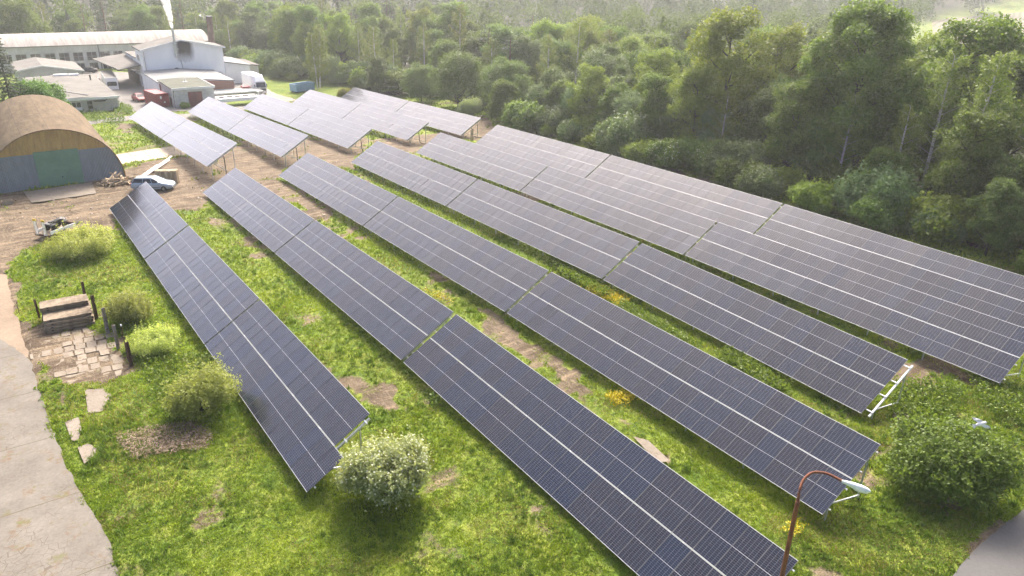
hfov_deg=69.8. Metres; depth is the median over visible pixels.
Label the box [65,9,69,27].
spruce tree
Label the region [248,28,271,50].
broadleaf tree
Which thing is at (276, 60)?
bush
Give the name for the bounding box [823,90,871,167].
birch tree
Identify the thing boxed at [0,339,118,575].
concrete road
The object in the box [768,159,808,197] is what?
bush
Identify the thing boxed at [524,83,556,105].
alder tree
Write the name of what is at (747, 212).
solar table
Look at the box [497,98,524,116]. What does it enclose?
bush
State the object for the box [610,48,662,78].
broadleaf tree
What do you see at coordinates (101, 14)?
spruce tree
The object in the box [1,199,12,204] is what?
crate
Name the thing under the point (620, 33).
broadleaf tree
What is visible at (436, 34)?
broadleaf tree
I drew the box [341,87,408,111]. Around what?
solar table
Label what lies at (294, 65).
bush
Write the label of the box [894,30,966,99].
poplar tree
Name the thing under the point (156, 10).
broadleaf tree
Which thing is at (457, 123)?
solar table
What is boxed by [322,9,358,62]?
broadleaf tree
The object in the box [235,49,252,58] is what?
bush
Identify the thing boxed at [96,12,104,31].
spruce tree
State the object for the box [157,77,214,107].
boiler house
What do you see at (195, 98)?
double door
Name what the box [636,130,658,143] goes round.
bush
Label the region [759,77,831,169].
broadleaf tree
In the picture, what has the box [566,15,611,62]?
poplar tree
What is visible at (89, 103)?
window
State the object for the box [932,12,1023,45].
crop field
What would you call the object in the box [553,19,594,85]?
birch tree
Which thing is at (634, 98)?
alder tree
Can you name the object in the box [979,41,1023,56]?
broadleaf tree
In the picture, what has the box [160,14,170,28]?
birch tree
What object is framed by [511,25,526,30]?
broadleaf tree
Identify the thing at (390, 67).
bush
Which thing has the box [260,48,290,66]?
bush
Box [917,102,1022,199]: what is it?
broadleaf tree
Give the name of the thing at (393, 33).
broadleaf tree
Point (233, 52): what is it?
bush
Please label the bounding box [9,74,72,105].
hedge tree
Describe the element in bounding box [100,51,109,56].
window
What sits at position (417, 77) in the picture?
willow tree
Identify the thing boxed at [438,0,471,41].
broadleaf tree
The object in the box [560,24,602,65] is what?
poplar tree
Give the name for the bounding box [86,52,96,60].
window
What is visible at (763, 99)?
broadleaf tree
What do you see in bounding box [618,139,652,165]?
bush
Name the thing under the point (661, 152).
elder bush
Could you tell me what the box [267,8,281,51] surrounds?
broadleaf tree
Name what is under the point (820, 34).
broadleaf tree
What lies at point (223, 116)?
solar table
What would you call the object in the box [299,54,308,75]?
alder tree
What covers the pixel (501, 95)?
broadleaf tree
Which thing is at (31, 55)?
window
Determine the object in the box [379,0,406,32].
broadleaf tree
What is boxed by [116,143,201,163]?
concrete path
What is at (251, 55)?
bush
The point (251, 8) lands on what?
broadleaf tree
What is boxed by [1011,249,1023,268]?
bush
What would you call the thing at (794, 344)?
solar table
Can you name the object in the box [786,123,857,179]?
broadleaf tree
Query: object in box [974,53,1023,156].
broadleaf tree
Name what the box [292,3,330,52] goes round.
broadleaf tree
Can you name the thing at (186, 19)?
poplar tree
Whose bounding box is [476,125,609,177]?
solar table
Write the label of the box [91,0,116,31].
pine tree
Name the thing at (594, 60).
alder tree
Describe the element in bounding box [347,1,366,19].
broadleaf tree
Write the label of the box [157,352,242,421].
bush
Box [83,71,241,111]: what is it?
factory yard
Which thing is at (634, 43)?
poplar tree
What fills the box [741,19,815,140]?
poplar tree
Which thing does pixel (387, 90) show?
bush
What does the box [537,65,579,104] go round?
alder tree
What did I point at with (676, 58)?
broadleaf tree
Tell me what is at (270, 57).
bush
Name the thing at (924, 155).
broadleaf tree
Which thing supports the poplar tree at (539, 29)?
on the ground at (16, 232)
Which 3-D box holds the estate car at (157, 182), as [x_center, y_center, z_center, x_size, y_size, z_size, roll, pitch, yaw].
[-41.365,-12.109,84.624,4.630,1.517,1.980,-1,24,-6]
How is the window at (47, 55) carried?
in the long hall
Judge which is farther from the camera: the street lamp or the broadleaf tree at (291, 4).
the broadleaf tree at (291, 4)
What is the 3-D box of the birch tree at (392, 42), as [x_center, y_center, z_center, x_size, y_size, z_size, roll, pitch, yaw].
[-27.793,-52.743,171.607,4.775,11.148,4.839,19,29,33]
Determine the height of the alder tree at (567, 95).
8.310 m
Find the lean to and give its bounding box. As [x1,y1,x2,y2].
[214,87,263,95]
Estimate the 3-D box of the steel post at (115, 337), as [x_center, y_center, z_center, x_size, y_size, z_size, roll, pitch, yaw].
[-26.286,3.368,48.759,0.136,1.990,0.170,17,28,34]
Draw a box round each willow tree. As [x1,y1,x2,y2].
[399,61,439,101]
[424,49,485,106]
[476,54,535,109]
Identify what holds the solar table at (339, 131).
on the ground at (16, 232)
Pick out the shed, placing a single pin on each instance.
(254, 67)
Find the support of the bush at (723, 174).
on the ground at (16, 232)
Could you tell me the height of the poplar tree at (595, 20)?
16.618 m
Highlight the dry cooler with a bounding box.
[214,90,258,101]
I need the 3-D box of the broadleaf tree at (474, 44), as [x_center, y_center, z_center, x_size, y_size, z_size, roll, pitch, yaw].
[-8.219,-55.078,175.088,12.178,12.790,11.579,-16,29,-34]
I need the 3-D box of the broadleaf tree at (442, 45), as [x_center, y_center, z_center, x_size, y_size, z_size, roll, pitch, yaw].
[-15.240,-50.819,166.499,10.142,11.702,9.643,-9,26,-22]
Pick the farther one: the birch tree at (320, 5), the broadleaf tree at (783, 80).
the birch tree at (320, 5)
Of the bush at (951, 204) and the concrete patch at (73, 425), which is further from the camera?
the bush at (951, 204)
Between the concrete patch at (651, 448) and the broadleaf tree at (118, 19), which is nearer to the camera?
the concrete patch at (651, 448)
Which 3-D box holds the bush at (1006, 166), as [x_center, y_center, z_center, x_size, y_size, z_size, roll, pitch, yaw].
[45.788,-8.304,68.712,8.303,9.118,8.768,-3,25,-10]
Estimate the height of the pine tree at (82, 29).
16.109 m
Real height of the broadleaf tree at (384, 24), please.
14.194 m
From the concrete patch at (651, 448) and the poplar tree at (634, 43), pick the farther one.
the poplar tree at (634, 43)
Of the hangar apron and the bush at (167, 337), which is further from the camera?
the hangar apron
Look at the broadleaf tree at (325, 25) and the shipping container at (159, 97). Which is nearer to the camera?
the shipping container at (159, 97)
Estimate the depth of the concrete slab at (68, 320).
51.57 m
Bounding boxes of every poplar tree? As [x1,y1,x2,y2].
[184,11,202,29]
[272,4,298,49]
[289,21,327,57]
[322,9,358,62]
[403,5,433,57]
[524,17,559,44]
[543,21,574,42]
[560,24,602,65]
[563,63,610,117]
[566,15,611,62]
[585,13,604,42]
[615,34,652,57]
[630,45,680,99]
[662,64,731,139]
[674,5,778,125]
[705,48,735,87]
[716,56,783,128]
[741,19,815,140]
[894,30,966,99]
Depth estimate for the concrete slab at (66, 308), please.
52.68 m
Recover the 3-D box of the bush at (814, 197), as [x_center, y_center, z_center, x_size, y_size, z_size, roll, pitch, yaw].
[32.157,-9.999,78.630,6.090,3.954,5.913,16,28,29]
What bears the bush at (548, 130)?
on the ground at (16, 232)
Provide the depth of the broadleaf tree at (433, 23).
188.65 m
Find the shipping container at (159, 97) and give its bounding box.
[143,89,169,106]
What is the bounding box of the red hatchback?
[131,93,144,101]
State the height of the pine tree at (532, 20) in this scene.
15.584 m
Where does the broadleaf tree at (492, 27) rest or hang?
on the ground at (16, 232)
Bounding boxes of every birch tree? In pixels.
[33,1,53,32]
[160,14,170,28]
[166,8,178,29]
[188,10,199,28]
[211,12,222,29]
[221,15,237,51]
[303,23,331,88]
[317,0,327,12]
[346,23,371,63]
[359,33,381,60]
[362,25,390,64]
[386,38,401,67]
[395,12,409,67]
[414,22,432,65]
[447,4,466,49]
[479,37,498,79]
[531,33,562,83]
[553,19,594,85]
[601,28,616,50]
[647,35,662,51]
[676,27,719,103]
[707,90,740,141]
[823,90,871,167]
[884,103,925,180]
[886,48,975,187]
[924,49,1018,180]
[1002,98,1023,155]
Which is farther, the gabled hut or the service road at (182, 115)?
the gabled hut
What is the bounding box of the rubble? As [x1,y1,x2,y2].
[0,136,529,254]
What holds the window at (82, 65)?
in the long hall
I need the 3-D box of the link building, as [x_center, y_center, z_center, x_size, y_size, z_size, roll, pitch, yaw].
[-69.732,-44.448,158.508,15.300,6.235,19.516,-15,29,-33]
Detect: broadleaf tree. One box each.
[0,0,52,33]
[48,10,87,32]
[61,17,86,32]
[110,14,128,30]
[111,9,131,29]
[118,21,133,30]
[124,3,158,30]
[145,3,170,29]
[185,13,203,30]
[195,20,223,48]
[203,7,216,20]
[212,0,241,40]
[215,28,233,55]
[222,22,244,50]
[235,11,266,50]
[243,3,269,42]
[248,0,271,28]
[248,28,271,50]
[267,0,282,11]
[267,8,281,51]
[273,6,301,54]
[282,1,301,7]
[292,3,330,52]
[304,34,332,75]
[319,9,342,29]
[321,17,350,56]
[326,28,352,62]
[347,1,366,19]
[351,14,384,61]
[355,1,383,54]
[363,57,391,92]
[376,15,391,58]
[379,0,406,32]
[379,27,409,69]
[385,19,396,42]
[402,13,447,66]
[415,0,435,11]
[415,29,443,65]
[427,38,466,68]
[430,1,447,17]
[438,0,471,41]
[448,17,481,54]
[458,29,498,73]
[477,22,503,33]
[480,26,522,67]
[485,77,520,118]
[496,27,535,52]
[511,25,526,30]
[538,38,584,81]
[541,78,570,110]
[587,41,626,77]
[592,79,630,126]
[594,73,638,112]
[599,22,629,51]
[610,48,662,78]
[622,32,645,48]
[625,70,676,136]
[639,30,672,51]
[646,29,681,56]
[650,45,687,99]
[651,100,694,140]
[669,20,701,58]
[677,30,703,116]
[728,82,798,161]
[736,22,784,71]
[755,72,808,163]
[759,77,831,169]
[778,45,805,77]
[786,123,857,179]
[794,0,932,168]
[797,28,897,148]
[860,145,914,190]
[887,47,935,116]
[892,69,983,181]
[898,8,1023,189]
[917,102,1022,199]
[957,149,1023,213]
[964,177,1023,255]
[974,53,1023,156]
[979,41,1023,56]
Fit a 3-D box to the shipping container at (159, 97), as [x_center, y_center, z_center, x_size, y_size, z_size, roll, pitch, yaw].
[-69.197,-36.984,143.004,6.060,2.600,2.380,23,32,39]
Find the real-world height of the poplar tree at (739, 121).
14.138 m
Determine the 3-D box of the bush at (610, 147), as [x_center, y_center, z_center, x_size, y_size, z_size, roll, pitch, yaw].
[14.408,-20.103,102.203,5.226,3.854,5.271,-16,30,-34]
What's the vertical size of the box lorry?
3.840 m
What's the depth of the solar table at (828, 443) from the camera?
40.96 m
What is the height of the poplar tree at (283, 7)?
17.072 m
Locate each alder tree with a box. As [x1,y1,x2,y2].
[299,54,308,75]
[317,53,344,79]
[504,33,550,86]
[524,34,557,79]
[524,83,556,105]
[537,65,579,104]
[549,85,596,118]
[574,44,636,91]
[610,86,657,129]
[691,107,737,141]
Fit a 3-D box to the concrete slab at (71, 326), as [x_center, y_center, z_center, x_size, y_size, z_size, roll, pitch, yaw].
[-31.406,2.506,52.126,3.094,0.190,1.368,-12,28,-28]
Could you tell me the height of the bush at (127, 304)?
3.152 m
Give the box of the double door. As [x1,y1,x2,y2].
[188,91,202,106]
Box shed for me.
[235,58,259,73]
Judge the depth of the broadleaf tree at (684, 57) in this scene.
127.17 m
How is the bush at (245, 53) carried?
on the ground at (16, 232)
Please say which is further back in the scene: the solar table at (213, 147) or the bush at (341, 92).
the bush at (341, 92)
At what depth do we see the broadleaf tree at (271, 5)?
263.56 m
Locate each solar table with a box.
[109,182,187,258]
[129,101,186,144]
[145,225,259,343]
[161,119,236,179]
[188,97,250,136]
[203,168,314,251]
[205,299,370,491]
[227,114,308,163]
[243,94,308,127]
[275,220,452,359]
[278,153,397,230]
[288,109,371,153]
[293,90,360,118]
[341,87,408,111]
[342,104,428,143]
[351,141,476,210]
[364,196,548,317]
[395,101,481,137]
[404,314,797,575]
[416,132,546,195]
[447,179,638,278]
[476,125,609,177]
[507,272,880,520]
[520,166,715,259]
[586,155,782,233]
[603,243,912,418]
[685,222,1023,383]
[755,204,1023,326]
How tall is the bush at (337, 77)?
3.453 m
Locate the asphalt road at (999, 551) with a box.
[953,509,1023,575]
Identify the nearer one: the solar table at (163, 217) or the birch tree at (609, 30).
the solar table at (163, 217)
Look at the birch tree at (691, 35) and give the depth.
110.58 m
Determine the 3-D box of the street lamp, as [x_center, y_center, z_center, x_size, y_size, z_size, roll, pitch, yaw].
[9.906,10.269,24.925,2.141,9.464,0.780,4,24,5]
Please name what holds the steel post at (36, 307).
on the ground at (16, 232)
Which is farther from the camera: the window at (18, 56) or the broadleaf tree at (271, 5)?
the broadleaf tree at (271, 5)
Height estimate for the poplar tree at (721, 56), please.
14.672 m
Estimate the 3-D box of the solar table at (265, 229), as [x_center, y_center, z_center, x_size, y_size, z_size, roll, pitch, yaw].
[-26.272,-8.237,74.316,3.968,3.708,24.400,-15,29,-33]
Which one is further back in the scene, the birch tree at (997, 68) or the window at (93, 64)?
the window at (93, 64)
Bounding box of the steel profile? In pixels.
[151,156,171,169]
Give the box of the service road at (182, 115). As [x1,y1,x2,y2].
[89,105,245,124]
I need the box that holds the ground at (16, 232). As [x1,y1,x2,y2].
[0,0,1023,575]
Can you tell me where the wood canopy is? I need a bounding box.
[0,0,935,53]
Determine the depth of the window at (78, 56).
194.22 m
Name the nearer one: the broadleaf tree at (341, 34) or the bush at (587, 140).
the bush at (587, 140)
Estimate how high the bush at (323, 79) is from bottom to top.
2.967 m
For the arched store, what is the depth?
85.97 m
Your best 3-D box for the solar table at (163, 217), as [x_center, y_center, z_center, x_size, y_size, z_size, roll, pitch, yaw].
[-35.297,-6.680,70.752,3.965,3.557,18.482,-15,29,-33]
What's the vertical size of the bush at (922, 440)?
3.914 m
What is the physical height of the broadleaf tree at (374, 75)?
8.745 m
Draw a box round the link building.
[140,68,234,89]
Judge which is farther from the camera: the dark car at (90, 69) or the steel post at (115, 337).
the dark car at (90, 69)
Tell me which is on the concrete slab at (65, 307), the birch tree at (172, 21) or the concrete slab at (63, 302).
the concrete slab at (63, 302)
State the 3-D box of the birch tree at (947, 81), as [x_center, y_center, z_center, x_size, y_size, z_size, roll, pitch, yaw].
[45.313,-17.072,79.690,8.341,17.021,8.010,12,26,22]
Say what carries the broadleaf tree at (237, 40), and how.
on the ground at (16, 232)
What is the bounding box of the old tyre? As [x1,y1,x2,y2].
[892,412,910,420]
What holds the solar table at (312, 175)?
on the ground at (16, 232)
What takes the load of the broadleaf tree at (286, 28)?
on the ground at (16, 232)
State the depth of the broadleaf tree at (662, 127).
100.26 m
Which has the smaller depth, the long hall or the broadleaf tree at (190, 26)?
the long hall
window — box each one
[1,55,12,62]
[15,54,26,60]
[30,54,40,57]
[44,53,55,58]
[59,53,70,60]
[69,102,81,107]
[72,52,83,60]
[77,63,84,68]
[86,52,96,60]
[86,100,93,109]
[89,62,98,68]
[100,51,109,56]
[113,51,122,54]
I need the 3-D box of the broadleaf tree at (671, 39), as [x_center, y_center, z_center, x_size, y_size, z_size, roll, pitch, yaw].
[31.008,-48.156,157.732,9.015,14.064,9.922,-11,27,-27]
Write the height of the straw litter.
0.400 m
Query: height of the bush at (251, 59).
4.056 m
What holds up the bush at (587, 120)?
on the ground at (16, 232)
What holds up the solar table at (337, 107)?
on the ground at (16, 232)
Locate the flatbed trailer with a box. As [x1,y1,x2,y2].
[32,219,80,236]
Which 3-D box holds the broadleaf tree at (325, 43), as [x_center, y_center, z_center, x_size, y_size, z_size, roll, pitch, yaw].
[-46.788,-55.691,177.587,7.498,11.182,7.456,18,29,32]
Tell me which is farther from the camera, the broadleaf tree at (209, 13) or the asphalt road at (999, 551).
the broadleaf tree at (209, 13)
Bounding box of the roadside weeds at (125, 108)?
[78,101,444,408]
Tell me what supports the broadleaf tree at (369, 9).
on the ground at (16, 232)
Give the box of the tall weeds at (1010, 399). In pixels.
[116,185,1023,425]
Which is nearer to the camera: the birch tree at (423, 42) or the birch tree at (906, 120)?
the birch tree at (906, 120)
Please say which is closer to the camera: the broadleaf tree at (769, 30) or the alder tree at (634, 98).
the alder tree at (634, 98)
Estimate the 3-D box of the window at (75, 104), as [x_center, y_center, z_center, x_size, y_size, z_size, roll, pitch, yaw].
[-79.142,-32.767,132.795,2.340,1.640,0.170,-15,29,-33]
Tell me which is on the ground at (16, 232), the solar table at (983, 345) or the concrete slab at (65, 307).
the solar table at (983, 345)
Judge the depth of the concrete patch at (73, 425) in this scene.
40.49 m
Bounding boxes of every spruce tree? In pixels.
[0,36,24,101]
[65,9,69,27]
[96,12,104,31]
[98,3,109,30]
[176,10,184,29]
[335,0,341,13]
[399,5,409,64]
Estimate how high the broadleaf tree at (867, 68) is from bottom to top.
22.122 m
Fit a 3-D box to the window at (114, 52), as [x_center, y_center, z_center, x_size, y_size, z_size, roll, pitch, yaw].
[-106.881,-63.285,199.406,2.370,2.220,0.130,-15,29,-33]
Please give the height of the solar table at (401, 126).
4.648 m
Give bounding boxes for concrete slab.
[39,294,87,310]
[40,296,88,312]
[42,299,89,315]
[43,306,91,322]
[44,314,94,332]
[44,318,93,329]
[45,309,93,326]
[47,318,94,333]
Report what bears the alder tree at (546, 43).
on the ground at (16, 232)
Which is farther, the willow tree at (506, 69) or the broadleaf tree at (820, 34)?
the willow tree at (506, 69)
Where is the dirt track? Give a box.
[0,274,28,356]
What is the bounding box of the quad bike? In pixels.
[42,216,68,230]
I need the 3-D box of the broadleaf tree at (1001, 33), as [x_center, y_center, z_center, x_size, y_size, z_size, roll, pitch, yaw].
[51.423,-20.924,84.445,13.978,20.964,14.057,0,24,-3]
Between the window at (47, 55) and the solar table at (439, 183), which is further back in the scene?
the window at (47, 55)
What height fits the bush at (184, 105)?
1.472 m
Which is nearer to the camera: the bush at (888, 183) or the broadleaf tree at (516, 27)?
the bush at (888, 183)
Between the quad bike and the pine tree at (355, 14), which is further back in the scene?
the pine tree at (355, 14)
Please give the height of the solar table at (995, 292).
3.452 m
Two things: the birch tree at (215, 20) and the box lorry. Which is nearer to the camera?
the box lorry
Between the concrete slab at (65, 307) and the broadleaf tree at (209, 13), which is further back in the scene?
the broadleaf tree at (209, 13)
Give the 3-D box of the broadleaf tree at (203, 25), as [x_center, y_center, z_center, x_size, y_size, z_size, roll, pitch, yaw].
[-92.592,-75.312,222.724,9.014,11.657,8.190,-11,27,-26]
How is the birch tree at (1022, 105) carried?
on the ground at (16, 232)
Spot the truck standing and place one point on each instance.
(277, 96)
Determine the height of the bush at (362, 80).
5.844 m
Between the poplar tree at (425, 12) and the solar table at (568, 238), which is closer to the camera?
the solar table at (568, 238)
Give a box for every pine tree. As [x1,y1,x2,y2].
[72,4,101,31]
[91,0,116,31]
[170,0,193,29]
[347,10,359,61]
[378,0,398,26]
[402,3,413,25]
[476,26,497,61]
[501,36,519,72]
[524,12,540,29]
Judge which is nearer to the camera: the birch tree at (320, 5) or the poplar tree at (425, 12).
the poplar tree at (425, 12)
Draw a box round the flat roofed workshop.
[22,73,119,112]
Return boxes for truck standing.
[240,87,295,101]
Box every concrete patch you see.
[65,417,80,440]
[78,444,96,462]
[85,389,110,412]
[633,436,668,461]
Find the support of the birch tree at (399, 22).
on the ground at (16, 232)
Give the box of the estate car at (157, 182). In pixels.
[130,175,175,191]
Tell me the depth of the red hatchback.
146.27 m
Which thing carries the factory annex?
on the factory yard at (126, 90)
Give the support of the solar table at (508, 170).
on the ground at (16, 232)
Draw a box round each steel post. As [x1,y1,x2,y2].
[33,299,40,317]
[81,281,85,293]
[90,295,97,319]
[101,307,109,333]
[111,325,119,349]
[124,341,133,366]
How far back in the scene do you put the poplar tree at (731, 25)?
96.71 m
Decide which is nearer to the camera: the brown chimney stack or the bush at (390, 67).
the bush at (390, 67)
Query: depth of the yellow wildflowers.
43.84 m
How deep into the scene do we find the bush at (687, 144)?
93.45 m
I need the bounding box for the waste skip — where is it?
[289,81,314,92]
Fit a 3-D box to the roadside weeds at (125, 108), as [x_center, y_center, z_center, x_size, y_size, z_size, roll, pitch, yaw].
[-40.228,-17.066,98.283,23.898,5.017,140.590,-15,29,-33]
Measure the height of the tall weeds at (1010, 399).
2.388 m
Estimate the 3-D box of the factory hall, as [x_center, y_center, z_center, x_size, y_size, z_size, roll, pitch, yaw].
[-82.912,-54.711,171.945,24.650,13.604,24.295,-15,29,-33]
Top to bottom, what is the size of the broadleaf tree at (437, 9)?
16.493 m
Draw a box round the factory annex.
[224,56,250,82]
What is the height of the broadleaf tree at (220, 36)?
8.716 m
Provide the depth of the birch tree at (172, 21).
240.33 m
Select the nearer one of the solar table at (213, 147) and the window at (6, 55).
the solar table at (213, 147)
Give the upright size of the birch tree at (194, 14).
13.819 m
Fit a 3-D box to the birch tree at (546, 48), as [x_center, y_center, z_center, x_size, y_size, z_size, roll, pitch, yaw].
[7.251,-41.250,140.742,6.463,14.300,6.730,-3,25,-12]
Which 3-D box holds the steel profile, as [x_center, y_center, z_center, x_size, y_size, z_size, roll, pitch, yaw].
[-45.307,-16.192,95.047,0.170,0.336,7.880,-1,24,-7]
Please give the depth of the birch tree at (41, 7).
221.67 m
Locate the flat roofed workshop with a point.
(90, 92)
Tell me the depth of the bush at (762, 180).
82.11 m
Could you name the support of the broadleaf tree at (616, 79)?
on the ground at (16, 232)
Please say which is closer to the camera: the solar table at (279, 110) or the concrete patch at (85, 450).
the concrete patch at (85, 450)
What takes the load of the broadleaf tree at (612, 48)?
on the ground at (16, 232)
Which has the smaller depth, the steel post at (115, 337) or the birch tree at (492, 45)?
the steel post at (115, 337)
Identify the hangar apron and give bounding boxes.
[23,182,95,202]
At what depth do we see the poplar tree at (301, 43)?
186.57 m
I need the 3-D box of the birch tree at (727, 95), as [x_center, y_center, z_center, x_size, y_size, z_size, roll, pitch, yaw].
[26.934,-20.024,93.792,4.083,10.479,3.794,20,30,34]
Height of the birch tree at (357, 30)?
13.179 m
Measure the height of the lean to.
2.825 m
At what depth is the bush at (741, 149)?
87.90 m
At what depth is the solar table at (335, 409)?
40.64 m
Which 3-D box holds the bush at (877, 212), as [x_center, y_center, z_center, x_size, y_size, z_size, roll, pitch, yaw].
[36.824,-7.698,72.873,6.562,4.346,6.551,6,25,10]
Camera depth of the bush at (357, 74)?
168.65 m
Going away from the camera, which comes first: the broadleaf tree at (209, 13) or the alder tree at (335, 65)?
the alder tree at (335, 65)
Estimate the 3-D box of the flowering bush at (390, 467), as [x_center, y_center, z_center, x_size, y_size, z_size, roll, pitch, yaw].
[-6.152,8.458,34.558,4.669,4.093,4.500,8,25,14]
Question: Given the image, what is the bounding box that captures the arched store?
[0,95,125,192]
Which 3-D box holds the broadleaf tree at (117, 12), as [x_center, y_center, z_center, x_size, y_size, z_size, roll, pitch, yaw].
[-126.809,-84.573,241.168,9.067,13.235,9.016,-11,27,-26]
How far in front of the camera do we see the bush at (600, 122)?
109.01 m
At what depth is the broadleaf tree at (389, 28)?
219.68 m
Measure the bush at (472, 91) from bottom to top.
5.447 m
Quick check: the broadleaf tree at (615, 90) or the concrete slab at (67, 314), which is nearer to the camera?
the concrete slab at (67, 314)
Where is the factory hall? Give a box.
[92,28,225,85]
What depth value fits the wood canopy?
261.42 m
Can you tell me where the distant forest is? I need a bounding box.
[0,0,1003,33]
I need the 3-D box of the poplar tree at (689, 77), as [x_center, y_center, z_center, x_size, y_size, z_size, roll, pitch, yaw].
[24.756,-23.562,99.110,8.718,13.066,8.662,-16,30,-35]
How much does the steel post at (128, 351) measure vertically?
1.970 m
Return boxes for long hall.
[0,29,207,73]
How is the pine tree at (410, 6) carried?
on the ground at (16, 232)
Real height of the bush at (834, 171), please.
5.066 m
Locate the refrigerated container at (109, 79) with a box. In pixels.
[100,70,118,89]
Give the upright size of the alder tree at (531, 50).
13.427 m
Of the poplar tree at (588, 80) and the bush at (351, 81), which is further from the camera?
the bush at (351, 81)
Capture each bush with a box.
[29,219,117,259]
[95,284,155,322]
[119,320,181,356]
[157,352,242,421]
[180,101,190,107]
[225,45,250,57]
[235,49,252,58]
[239,49,262,58]
[241,51,259,58]
[246,57,254,62]
[254,48,276,64]
[258,65,267,74]
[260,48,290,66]
[263,48,295,67]
[265,68,277,77]
[268,55,292,76]
[272,54,310,76]
[284,71,299,79]
[307,73,325,80]
[328,71,347,84]
[330,424,436,512]
[336,87,351,97]
[342,56,370,78]
[345,66,365,79]
[347,77,364,88]
[358,66,369,86]
[363,59,402,86]
[375,70,394,93]
[381,67,410,94]
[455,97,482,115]
[465,79,490,100]
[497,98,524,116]
[499,99,548,131]
[533,103,571,132]
[539,121,556,135]
[556,116,583,141]
[568,108,596,142]
[579,130,598,147]
[590,116,616,131]
[592,105,659,152]
[597,132,625,157]
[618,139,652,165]
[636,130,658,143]
[642,137,684,169]
[674,132,717,172]
[688,138,722,175]
[701,134,773,176]
[710,156,762,187]
[733,162,787,199]
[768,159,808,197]
[785,174,837,216]
[812,161,863,185]
[828,151,929,221]
[845,191,916,231]
[880,403,1023,517]
[899,181,996,247]
[900,205,969,244]
[983,211,1023,249]
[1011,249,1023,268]
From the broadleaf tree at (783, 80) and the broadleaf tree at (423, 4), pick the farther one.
the broadleaf tree at (423, 4)
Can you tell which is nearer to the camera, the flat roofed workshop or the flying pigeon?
the flying pigeon
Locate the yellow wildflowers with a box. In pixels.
[422,277,808,536]
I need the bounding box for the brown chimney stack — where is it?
[199,15,214,42]
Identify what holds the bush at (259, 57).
on the ground at (16, 232)
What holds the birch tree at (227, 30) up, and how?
on the ground at (16, 232)
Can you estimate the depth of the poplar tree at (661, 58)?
113.67 m
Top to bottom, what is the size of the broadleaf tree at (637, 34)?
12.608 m
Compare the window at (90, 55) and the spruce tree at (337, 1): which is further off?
the spruce tree at (337, 1)
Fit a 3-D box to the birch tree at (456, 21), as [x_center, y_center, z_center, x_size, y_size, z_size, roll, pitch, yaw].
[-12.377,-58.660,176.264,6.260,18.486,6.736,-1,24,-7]
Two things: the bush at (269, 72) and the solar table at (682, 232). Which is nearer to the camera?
the solar table at (682, 232)
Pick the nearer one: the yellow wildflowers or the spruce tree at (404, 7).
the yellow wildflowers
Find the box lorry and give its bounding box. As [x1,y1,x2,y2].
[241,71,266,93]
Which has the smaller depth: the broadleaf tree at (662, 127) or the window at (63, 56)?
the broadleaf tree at (662, 127)
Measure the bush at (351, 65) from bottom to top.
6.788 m
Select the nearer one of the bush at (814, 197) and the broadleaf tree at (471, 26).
the bush at (814, 197)
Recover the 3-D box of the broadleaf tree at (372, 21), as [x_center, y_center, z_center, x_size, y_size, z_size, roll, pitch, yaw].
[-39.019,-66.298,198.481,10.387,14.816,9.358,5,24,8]
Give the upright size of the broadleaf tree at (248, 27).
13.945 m
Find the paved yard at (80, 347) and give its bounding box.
[30,327,122,389]
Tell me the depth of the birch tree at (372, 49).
180.95 m
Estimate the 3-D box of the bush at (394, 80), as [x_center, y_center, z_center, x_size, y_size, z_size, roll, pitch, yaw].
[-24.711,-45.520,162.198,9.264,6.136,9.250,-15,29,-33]
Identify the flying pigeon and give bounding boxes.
[972,417,990,428]
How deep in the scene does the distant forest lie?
359.70 m
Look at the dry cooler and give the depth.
146.30 m
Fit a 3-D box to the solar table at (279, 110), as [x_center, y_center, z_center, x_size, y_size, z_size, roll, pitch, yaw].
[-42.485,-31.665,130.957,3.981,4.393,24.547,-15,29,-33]
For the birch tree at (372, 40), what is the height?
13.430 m
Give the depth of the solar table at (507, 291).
60.58 m
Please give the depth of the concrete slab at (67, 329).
51.63 m
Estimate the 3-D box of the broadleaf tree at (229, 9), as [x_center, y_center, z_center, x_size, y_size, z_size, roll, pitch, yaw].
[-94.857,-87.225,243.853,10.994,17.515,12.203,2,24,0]
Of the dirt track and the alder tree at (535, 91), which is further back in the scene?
the alder tree at (535, 91)
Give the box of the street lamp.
[780,471,870,575]
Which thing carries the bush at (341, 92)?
on the ground at (16, 232)
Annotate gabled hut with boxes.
[10,57,83,82]
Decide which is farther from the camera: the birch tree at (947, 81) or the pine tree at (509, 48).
the pine tree at (509, 48)
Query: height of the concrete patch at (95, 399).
0.099 m
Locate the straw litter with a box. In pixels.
[116,419,214,459]
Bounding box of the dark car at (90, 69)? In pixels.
[82,66,97,72]
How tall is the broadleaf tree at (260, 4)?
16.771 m
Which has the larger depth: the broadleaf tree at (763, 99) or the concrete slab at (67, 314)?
the broadleaf tree at (763, 99)
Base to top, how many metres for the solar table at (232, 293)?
3.713 m

